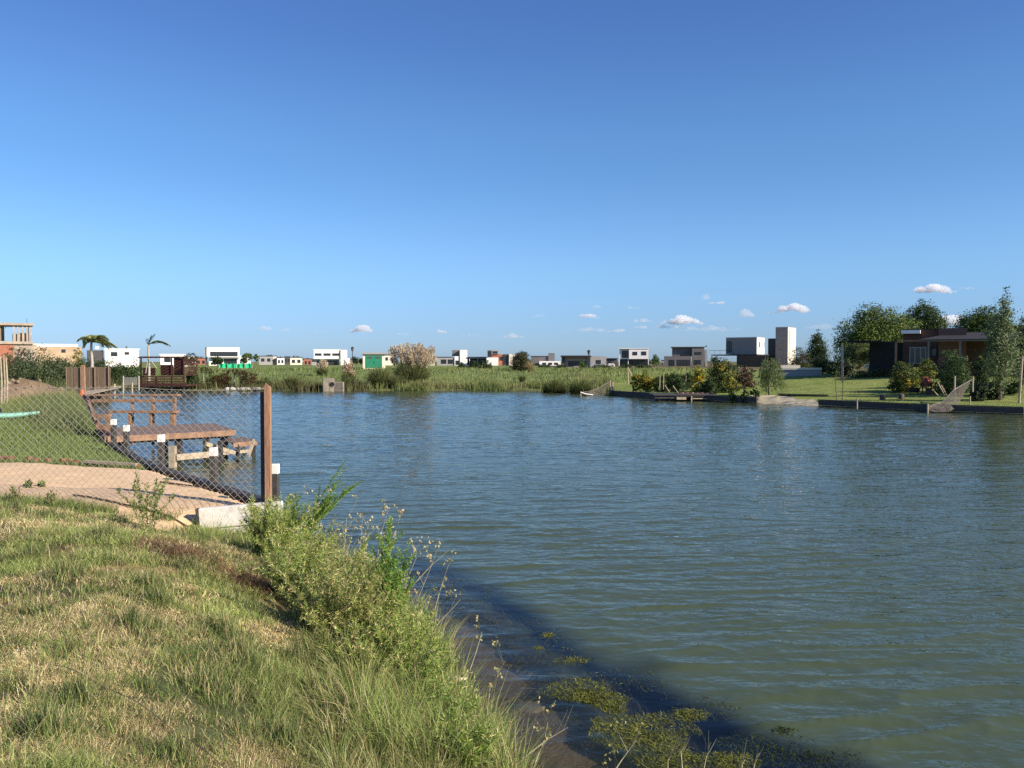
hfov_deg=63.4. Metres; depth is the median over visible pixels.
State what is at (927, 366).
yellow shrub
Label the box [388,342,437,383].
pampas grass
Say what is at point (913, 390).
fire bowl
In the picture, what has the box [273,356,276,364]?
distant house
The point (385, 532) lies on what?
flowering stalk
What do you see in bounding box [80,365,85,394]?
fence post
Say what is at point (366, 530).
flowering stalk
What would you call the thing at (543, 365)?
shrub
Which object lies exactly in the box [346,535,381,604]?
feathery weed
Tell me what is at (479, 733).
bushy weed
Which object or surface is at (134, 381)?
posts
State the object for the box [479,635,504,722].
dry stalk
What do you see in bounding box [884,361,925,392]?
yellow shrub
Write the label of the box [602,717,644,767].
dry stalk
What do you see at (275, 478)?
mooring post
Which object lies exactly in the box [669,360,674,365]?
window
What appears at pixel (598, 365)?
shrub
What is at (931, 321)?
broad tree
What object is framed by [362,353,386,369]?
utility kiosk
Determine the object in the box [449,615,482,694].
dry stalk
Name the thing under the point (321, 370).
pampas grass
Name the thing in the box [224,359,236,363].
window
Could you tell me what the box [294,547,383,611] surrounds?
bushy weed
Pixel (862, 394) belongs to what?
lawn grass
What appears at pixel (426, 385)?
reeds
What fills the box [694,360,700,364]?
window
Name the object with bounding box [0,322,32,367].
unfinished building
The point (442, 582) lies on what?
seed stalk
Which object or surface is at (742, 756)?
green shoot
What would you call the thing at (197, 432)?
jetty
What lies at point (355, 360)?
tree
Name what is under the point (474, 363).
shrub
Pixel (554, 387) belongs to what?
grass clump
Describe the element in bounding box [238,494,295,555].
bushy weed
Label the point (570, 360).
flat roofed house
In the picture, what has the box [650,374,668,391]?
shrub
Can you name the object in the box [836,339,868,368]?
tree
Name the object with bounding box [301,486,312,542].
flowering stalk
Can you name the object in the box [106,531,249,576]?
dry litter
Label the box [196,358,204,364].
distant house
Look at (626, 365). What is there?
shrub
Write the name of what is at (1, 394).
stake
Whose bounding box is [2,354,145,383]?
hedge
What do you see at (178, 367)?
timber pergola
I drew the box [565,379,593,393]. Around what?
grass clump
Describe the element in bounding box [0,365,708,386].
meadow grass
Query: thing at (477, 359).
dark house
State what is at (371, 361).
door
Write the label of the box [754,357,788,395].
willow tree
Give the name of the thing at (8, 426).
lawn grass
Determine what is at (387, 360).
distant house
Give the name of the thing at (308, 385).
shore grass
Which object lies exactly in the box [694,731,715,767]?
green shoot
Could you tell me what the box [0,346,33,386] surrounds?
shrub
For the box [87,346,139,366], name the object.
white house
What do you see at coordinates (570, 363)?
window
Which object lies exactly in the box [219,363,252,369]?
netting fence
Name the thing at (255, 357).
tree
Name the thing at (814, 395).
bulkhead
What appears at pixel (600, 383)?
shore grass
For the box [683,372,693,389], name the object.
shrub
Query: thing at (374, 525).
flowering stalk
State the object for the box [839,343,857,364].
tree
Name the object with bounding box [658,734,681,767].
green shoot
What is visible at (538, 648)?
algae mat
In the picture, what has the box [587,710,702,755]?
algae mat
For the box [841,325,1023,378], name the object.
brown house
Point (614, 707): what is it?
algae mat
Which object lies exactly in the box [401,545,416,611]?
flowering stalk
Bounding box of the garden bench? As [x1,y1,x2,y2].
[925,388,953,394]
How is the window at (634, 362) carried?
in the white house at (634, 356)
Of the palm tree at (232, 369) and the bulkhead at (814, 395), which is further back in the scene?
the palm tree at (232, 369)
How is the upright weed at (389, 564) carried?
on the ground at (566, 740)
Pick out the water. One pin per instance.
(849, 581)
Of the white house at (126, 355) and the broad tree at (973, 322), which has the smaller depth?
the broad tree at (973, 322)
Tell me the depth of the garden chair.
50.26 m
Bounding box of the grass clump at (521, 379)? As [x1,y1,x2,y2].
[518,374,525,382]
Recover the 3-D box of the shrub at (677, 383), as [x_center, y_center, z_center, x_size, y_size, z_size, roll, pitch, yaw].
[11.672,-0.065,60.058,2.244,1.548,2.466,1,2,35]
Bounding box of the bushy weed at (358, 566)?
[344,550,385,593]
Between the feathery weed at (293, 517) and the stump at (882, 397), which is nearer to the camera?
the feathery weed at (293, 517)
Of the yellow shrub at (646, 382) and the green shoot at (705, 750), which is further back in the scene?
the yellow shrub at (646, 382)
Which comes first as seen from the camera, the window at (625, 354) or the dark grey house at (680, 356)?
the dark grey house at (680, 356)
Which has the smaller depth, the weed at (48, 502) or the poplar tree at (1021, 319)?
the weed at (48, 502)
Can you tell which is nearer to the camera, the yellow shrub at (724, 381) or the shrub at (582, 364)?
the yellow shrub at (724, 381)
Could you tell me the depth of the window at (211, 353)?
239.92 m
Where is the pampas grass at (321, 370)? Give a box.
[316,359,328,375]
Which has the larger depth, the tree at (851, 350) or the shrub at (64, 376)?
the tree at (851, 350)
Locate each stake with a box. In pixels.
[0,356,2,404]
[3,356,5,400]
[5,357,7,404]
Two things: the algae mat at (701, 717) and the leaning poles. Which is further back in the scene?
the leaning poles
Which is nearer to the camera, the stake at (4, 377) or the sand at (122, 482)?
the sand at (122, 482)
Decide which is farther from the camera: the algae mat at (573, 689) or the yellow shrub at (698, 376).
the yellow shrub at (698, 376)
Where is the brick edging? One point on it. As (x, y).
(91, 462)
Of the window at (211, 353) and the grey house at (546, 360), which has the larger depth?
the window at (211, 353)
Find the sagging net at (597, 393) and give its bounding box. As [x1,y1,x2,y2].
[580,380,612,395]
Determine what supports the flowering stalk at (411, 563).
on the ground at (566, 740)
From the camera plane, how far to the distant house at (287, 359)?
319.87 m
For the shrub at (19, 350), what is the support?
on the ground at (566, 740)
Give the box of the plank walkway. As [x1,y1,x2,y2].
[86,382,132,396]
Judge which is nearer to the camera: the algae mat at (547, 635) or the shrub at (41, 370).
the algae mat at (547, 635)
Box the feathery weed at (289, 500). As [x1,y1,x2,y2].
[274,492,302,538]
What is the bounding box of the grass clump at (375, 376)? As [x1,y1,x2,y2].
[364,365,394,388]
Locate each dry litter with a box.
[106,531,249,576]
[189,556,302,604]
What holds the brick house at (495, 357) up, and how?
on the ground at (566, 740)
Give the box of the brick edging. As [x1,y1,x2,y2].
[0,455,140,468]
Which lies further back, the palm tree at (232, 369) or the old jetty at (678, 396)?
the palm tree at (232, 369)
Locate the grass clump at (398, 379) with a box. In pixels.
[384,375,409,387]
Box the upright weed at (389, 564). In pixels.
[366,515,416,631]
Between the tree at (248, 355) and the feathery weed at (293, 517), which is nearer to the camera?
the feathery weed at (293, 517)
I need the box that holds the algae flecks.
[422,577,811,767]
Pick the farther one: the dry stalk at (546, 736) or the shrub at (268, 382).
the shrub at (268, 382)
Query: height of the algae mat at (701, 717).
0.065 m
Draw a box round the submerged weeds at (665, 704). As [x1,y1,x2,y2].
[393,564,761,767]
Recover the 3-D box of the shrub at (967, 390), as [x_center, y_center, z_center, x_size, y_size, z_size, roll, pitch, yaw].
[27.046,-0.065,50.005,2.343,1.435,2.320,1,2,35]
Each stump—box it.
[880,394,885,399]
[898,394,903,398]
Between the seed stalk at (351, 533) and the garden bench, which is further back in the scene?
the garden bench
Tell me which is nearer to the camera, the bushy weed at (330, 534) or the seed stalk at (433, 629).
the seed stalk at (433, 629)
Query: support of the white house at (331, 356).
on the ground at (566, 740)
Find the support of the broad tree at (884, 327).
on the ground at (566, 740)
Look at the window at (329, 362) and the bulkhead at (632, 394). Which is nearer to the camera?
the bulkhead at (632, 394)
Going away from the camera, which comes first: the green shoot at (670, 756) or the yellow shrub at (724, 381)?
the green shoot at (670, 756)
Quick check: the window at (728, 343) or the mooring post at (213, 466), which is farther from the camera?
the window at (728, 343)
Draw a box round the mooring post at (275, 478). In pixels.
[272,464,279,500]
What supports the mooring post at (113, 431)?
in the water
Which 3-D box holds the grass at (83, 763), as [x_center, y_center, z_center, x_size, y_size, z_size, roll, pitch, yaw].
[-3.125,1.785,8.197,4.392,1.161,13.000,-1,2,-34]
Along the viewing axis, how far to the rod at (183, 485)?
13.02 m
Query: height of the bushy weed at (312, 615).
0.838 m
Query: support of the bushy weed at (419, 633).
on the ground at (566, 740)
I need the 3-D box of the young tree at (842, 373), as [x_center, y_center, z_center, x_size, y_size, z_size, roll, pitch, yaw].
[18.577,-0.210,46.481,1.538,2.663,1.410,0,2,0]
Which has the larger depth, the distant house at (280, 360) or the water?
the distant house at (280, 360)
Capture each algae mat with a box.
[533,645,543,651]
[535,676,610,704]
[539,632,555,638]
[553,655,595,666]
[575,690,632,710]
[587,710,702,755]
[599,699,627,717]
[623,742,702,767]
[668,708,711,723]
[684,750,761,767]
[710,731,818,766]
[756,747,867,767]
[760,725,794,736]
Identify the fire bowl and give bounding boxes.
[907,388,919,394]
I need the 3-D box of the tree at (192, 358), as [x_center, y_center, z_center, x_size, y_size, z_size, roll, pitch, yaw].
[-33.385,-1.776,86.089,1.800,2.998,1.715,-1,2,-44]
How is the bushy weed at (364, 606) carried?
on the ground at (566, 740)
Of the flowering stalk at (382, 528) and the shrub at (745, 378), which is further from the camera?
the shrub at (745, 378)
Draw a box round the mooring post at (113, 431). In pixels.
[110,419,116,449]
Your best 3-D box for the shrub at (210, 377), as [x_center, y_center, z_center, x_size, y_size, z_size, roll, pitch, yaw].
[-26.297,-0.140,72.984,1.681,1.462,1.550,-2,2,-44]
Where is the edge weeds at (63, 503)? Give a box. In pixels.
[0,488,240,542]
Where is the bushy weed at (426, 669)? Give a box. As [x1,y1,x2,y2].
[376,626,461,694]
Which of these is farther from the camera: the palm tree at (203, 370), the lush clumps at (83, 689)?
the palm tree at (203, 370)
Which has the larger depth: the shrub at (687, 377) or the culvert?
the culvert
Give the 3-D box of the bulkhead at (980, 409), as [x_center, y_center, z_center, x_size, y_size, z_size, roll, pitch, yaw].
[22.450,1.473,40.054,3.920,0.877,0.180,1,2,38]
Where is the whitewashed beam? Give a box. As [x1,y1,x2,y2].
[195,501,282,532]
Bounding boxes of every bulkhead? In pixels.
[110,444,154,470]
[147,464,283,505]
[609,390,653,398]
[670,395,757,403]
[778,393,827,396]
[818,399,929,411]
[931,404,1023,414]
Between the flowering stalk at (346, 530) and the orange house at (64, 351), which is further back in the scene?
the orange house at (64, 351)
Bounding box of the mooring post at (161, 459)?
[157,434,164,466]
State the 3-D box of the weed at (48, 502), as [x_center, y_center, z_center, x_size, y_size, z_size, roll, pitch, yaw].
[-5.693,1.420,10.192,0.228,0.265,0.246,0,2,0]
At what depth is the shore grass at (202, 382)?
72.68 m
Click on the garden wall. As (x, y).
(792, 370)
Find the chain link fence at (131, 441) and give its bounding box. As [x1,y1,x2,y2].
[0,385,262,506]
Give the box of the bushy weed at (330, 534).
[294,516,349,560]
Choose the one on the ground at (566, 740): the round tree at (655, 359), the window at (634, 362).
the round tree at (655, 359)
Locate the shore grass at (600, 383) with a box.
[532,374,614,395]
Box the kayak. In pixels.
[0,408,39,421]
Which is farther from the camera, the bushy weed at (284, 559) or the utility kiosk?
the utility kiosk
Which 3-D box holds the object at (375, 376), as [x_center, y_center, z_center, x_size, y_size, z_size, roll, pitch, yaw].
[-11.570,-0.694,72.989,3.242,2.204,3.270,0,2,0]
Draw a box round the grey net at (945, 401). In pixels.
[927,376,973,412]
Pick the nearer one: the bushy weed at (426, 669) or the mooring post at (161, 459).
the bushy weed at (426, 669)
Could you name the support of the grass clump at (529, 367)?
on the ground at (566, 740)
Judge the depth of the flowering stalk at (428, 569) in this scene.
6.98 m
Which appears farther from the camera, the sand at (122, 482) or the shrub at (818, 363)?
the shrub at (818, 363)
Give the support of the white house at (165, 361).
on the ground at (566, 740)
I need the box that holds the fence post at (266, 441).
[260,383,271,501]
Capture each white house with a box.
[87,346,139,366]
[160,354,195,365]
[205,347,250,365]
[312,349,349,364]
[618,348,649,365]
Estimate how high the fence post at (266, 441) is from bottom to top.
1.680 m
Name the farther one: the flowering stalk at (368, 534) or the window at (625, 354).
the window at (625, 354)
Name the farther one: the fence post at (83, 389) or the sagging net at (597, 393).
the sagging net at (597, 393)
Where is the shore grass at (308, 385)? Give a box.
[210,375,369,390]
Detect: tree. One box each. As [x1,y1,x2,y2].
[77,335,117,366]
[146,334,170,380]
[184,352,198,372]
[193,366,213,387]
[210,356,224,368]
[226,368,240,386]
[239,357,247,363]
[241,353,252,363]
[252,354,259,362]
[350,356,362,364]
[649,354,659,367]
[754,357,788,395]
[803,329,833,366]
[830,302,926,370]
[830,357,856,399]
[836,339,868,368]
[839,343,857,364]
[900,299,950,328]
[948,305,1013,339]
[975,286,1023,399]
[1010,309,1023,389]
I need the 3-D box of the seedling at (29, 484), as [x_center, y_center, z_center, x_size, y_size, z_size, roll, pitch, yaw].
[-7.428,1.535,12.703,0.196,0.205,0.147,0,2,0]
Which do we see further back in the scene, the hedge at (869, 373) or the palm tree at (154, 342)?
the palm tree at (154, 342)
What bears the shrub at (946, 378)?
on the ground at (566, 740)
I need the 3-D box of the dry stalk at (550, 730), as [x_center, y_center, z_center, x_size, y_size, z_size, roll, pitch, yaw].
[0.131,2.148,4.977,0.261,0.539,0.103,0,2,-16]
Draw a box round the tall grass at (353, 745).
[174,525,538,767]
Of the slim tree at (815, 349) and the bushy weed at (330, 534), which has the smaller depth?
the bushy weed at (330, 534)
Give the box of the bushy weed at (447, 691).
[404,672,480,732]
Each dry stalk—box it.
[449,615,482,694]
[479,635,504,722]
[515,709,571,766]
[517,696,555,767]
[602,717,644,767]
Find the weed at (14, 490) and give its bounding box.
[4,485,24,501]
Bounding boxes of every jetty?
[82,394,256,467]
[649,392,716,400]
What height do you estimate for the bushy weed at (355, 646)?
0.506 m
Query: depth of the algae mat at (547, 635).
7.57 m
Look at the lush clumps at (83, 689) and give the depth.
4.97 m
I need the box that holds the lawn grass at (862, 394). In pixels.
[613,376,1023,412]
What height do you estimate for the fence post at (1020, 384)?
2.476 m
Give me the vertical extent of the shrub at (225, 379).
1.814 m
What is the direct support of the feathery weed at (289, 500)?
on the ground at (566, 740)
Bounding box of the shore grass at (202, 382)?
[110,373,213,390]
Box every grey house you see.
[437,350,466,365]
[531,353,560,365]
[664,346,707,365]
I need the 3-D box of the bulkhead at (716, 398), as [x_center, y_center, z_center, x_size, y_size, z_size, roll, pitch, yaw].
[12.200,1.138,52.450,0.180,0.877,7.841,-1,2,-38]
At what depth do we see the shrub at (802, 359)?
83.69 m
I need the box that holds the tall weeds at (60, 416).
[8,369,100,434]
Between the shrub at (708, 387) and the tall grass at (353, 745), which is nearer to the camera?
the tall grass at (353, 745)
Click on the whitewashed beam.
(204, 514)
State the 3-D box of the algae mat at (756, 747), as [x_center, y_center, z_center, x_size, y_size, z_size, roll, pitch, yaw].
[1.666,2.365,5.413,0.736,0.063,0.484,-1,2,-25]
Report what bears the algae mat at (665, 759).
on the water
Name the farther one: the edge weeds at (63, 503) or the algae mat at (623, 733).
the edge weeds at (63, 503)
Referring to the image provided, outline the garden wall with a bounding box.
[777,365,821,375]
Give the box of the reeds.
[367,378,565,390]
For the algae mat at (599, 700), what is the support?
on the water
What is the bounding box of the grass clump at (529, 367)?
[525,362,534,371]
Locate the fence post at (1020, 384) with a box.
[1018,356,1022,402]
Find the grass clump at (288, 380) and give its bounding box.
[281,373,303,389]
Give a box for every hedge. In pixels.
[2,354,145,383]
[846,368,900,377]
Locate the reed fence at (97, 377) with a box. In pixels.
[66,367,110,398]
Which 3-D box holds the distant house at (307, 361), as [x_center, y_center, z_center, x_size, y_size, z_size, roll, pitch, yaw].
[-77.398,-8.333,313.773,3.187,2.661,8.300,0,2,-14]
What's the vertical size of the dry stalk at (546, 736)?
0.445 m
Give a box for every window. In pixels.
[210,352,237,355]
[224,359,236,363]
[328,361,337,364]
[568,361,579,365]
[622,351,628,357]
[632,360,647,365]
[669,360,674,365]
[677,360,689,365]
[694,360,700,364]
[726,341,731,352]
[929,348,936,355]
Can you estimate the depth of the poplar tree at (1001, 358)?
43.76 m
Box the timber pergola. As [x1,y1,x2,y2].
[137,356,199,390]
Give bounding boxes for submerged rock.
[508,701,544,712]
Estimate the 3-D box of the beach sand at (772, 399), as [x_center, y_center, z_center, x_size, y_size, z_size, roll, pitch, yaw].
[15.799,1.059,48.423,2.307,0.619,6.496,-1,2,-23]
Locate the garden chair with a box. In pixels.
[922,377,935,393]
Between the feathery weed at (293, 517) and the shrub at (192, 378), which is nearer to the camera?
the feathery weed at (293, 517)
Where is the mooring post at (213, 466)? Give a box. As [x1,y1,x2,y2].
[209,447,217,482]
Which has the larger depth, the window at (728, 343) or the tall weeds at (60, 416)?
the window at (728, 343)
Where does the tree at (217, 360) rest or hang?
on the ground at (566, 740)
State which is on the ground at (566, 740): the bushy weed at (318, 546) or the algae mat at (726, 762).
the bushy weed at (318, 546)
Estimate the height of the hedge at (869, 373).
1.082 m
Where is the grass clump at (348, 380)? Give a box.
[341,376,358,388]
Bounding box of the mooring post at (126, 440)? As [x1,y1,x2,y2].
[123,425,129,457]
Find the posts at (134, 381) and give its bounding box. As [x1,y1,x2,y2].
[123,376,139,389]
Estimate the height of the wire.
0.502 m
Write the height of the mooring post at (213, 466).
1.918 m
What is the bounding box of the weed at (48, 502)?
[37,490,58,506]
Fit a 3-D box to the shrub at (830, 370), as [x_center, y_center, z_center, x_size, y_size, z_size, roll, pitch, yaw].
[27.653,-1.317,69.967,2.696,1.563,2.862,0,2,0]
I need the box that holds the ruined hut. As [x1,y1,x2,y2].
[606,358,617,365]
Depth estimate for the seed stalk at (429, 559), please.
7.37 m
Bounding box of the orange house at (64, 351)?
[31,344,80,364]
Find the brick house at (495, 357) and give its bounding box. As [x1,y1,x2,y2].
[487,350,514,365]
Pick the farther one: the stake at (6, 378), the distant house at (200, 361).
the distant house at (200, 361)
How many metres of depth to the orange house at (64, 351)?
150.30 m
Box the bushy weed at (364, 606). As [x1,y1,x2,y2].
[318,569,414,644]
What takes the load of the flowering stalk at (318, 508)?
on the ground at (566, 740)
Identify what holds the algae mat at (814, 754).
on the water
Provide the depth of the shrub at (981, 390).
43.83 m
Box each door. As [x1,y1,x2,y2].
[366,356,381,367]
[909,347,926,363]
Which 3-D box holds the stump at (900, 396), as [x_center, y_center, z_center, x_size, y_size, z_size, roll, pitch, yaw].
[22.250,0.745,47.337,0.340,0.350,0.323,0,2,0]
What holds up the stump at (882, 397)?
on the ground at (566, 740)
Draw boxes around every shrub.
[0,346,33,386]
[1,345,70,387]
[14,343,29,360]
[42,357,78,387]
[71,348,84,364]
[185,372,200,387]
[202,374,222,387]
[208,370,234,388]
[237,369,258,386]
[254,377,272,385]
[457,362,466,367]
[467,360,480,367]
[478,360,492,369]
[538,364,550,367]
[554,364,566,367]
[578,360,587,367]
[589,364,610,367]
[618,363,634,367]
[630,374,640,391]
[635,365,651,367]
[635,371,655,391]
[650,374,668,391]
[657,373,690,391]
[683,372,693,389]
[690,364,705,392]
[698,377,719,393]
[705,356,741,392]
[728,389,736,402]
[734,364,756,388]
[740,388,748,402]
[749,387,759,399]
[787,347,812,367]
[810,352,835,373]
[824,360,854,375]
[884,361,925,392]
[916,358,937,387]
[930,348,973,394]
[944,372,980,392]
[969,382,989,400]
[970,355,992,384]
[985,380,1005,399]
[1002,380,1022,394]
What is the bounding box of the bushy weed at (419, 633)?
[348,594,436,671]
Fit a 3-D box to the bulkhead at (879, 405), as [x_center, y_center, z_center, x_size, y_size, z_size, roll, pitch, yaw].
[19.000,1.369,43.903,0.180,0.877,6.243,-1,2,-35]
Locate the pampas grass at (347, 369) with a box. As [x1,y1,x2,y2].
[339,359,355,380]
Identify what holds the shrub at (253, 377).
on the ground at (566, 740)
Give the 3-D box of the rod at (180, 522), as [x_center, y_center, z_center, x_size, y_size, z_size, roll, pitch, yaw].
[-5.378,1.762,11.584,2.544,0.243,0.026,1,2,30]
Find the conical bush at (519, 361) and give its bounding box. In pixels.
[507,351,533,370]
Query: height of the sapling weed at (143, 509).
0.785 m
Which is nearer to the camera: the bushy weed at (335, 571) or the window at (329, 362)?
the bushy weed at (335, 571)
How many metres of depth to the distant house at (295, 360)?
289.85 m
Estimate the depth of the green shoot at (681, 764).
4.74 m
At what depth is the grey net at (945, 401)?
41.33 m
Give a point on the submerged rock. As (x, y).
(532, 706)
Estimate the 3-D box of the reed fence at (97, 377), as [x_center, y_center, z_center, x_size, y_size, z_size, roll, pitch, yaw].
[-28.661,0.485,56.012,2.958,3.320,0.144,0,2,0]
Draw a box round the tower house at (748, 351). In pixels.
[709,327,795,366]
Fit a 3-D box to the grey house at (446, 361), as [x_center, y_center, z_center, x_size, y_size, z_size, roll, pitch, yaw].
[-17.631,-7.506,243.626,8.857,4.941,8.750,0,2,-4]
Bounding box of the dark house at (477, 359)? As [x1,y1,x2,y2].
[467,357,486,365]
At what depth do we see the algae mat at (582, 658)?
6.93 m
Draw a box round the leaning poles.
[627,367,631,383]
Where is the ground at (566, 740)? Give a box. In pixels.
[0,362,1023,767]
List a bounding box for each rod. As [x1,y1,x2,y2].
[73,494,188,526]
[160,481,205,487]
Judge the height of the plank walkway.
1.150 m
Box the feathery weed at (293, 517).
[282,502,312,550]
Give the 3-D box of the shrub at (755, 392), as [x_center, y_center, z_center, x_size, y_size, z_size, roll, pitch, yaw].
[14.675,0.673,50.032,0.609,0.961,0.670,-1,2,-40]
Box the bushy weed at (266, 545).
[231,491,321,558]
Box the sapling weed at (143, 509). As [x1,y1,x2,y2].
[116,470,174,530]
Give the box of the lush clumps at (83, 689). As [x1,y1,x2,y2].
[0,495,385,767]
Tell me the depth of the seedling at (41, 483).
12.83 m
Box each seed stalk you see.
[342,517,358,565]
[406,538,448,593]
[424,589,460,641]
[427,550,456,625]
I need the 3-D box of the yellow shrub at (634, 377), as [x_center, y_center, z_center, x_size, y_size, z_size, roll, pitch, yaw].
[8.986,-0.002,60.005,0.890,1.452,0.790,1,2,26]
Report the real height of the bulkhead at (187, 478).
1.247 m
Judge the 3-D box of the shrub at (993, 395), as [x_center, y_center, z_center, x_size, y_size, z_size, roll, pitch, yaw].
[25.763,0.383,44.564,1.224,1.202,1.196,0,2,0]
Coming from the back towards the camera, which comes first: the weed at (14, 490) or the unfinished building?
the unfinished building
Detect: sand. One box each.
[0,462,242,531]
[751,395,817,405]
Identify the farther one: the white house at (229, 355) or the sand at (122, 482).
the white house at (229, 355)
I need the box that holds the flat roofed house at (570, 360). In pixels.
[561,355,605,366]
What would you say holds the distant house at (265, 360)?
on the ground at (566, 740)
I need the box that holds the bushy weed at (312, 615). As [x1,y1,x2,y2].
[268,540,387,640]
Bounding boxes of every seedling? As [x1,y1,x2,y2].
[22,479,32,487]
[37,479,45,486]
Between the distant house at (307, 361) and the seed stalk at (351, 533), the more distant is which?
the distant house at (307, 361)
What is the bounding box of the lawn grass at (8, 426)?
[0,389,146,469]
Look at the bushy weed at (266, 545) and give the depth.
8.62 m
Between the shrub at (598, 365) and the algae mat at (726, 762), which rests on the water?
the algae mat at (726, 762)
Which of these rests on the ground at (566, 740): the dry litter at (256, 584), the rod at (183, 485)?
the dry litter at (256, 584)
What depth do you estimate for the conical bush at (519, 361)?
97.38 m
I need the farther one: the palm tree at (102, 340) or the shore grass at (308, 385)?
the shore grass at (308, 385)
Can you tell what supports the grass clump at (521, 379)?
on the ground at (566, 740)
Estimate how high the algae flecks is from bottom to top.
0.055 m
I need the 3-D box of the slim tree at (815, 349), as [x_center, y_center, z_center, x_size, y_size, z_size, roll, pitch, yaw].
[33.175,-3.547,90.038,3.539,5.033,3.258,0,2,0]
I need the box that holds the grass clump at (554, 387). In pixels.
[540,376,569,392]
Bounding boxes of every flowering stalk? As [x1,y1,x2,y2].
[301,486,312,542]
[308,489,331,539]
[338,495,356,562]
[349,512,364,574]
[357,517,373,544]
[358,505,389,565]
[360,514,373,572]
[372,505,404,593]
[375,499,387,590]
[383,513,404,576]
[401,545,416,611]
[403,536,423,624]
[414,536,440,615]
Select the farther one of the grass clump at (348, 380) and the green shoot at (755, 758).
the grass clump at (348, 380)
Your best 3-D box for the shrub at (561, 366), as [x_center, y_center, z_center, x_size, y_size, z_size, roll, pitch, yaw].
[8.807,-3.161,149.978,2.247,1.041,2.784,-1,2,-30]
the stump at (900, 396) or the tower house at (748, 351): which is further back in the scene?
the tower house at (748, 351)
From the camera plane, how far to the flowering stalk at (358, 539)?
8.08 m
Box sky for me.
[0,0,1023,361]
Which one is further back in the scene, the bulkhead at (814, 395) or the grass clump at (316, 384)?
the grass clump at (316, 384)
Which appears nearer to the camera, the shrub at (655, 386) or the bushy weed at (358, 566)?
the bushy weed at (358, 566)
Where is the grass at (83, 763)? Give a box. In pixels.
[0,490,511,767]
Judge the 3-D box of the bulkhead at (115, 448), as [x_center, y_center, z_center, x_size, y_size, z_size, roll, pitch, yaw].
[-8.100,2.095,17.613,0.170,1.247,4.687,-1,2,-34]
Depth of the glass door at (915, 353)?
65.17 m
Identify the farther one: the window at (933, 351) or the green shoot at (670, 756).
the window at (933, 351)
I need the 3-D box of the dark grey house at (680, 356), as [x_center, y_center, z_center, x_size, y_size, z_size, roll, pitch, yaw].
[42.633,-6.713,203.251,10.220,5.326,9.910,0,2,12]
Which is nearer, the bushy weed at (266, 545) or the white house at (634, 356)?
the bushy weed at (266, 545)
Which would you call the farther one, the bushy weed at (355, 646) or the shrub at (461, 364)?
the shrub at (461, 364)
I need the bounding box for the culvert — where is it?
[323,378,343,390]
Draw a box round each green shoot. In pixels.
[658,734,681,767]
[671,734,689,767]
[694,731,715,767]
[730,740,746,767]
[742,742,762,767]
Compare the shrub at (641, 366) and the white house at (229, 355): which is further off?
the white house at (229, 355)
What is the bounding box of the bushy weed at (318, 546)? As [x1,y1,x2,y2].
[256,522,343,589]
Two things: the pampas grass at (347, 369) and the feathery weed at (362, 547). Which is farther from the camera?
the pampas grass at (347, 369)
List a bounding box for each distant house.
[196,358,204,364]
[259,356,271,364]
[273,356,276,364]
[277,357,284,364]
[284,356,290,363]
[290,357,302,364]
[303,358,311,364]
[385,355,393,364]
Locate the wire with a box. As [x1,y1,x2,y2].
[54,665,223,767]
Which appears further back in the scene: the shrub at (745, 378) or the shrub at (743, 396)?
the shrub at (745, 378)
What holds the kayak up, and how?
on the ground at (566, 740)
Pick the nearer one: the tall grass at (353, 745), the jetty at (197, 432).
the tall grass at (353, 745)
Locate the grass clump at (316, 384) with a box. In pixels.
[313,382,322,389]
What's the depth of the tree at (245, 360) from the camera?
149.75 m
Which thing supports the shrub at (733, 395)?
on the ground at (566, 740)
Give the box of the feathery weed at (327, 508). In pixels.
[299,461,363,543]
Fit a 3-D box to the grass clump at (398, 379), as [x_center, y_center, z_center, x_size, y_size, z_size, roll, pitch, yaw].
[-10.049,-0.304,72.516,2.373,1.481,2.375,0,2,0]
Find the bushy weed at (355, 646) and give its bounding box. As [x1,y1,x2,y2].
[317,612,424,677]
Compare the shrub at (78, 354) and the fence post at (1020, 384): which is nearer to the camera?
the fence post at (1020, 384)
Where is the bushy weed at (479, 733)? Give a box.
[430,706,511,767]
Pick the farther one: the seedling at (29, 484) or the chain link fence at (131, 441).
the seedling at (29, 484)
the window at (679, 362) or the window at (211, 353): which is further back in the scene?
the window at (211, 353)
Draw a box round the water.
[79,389,1023,767]
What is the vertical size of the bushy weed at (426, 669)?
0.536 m
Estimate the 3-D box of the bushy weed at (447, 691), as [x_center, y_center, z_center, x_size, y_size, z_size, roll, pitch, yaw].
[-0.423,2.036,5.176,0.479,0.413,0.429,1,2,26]
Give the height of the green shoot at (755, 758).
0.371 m
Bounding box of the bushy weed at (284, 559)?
[250,527,335,602]
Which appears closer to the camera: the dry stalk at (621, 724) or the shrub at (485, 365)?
the dry stalk at (621, 724)
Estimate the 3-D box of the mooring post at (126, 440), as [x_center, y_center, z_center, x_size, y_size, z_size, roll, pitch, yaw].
[-8.256,1.850,17.756,0.108,1.942,0.108,0,2,0]

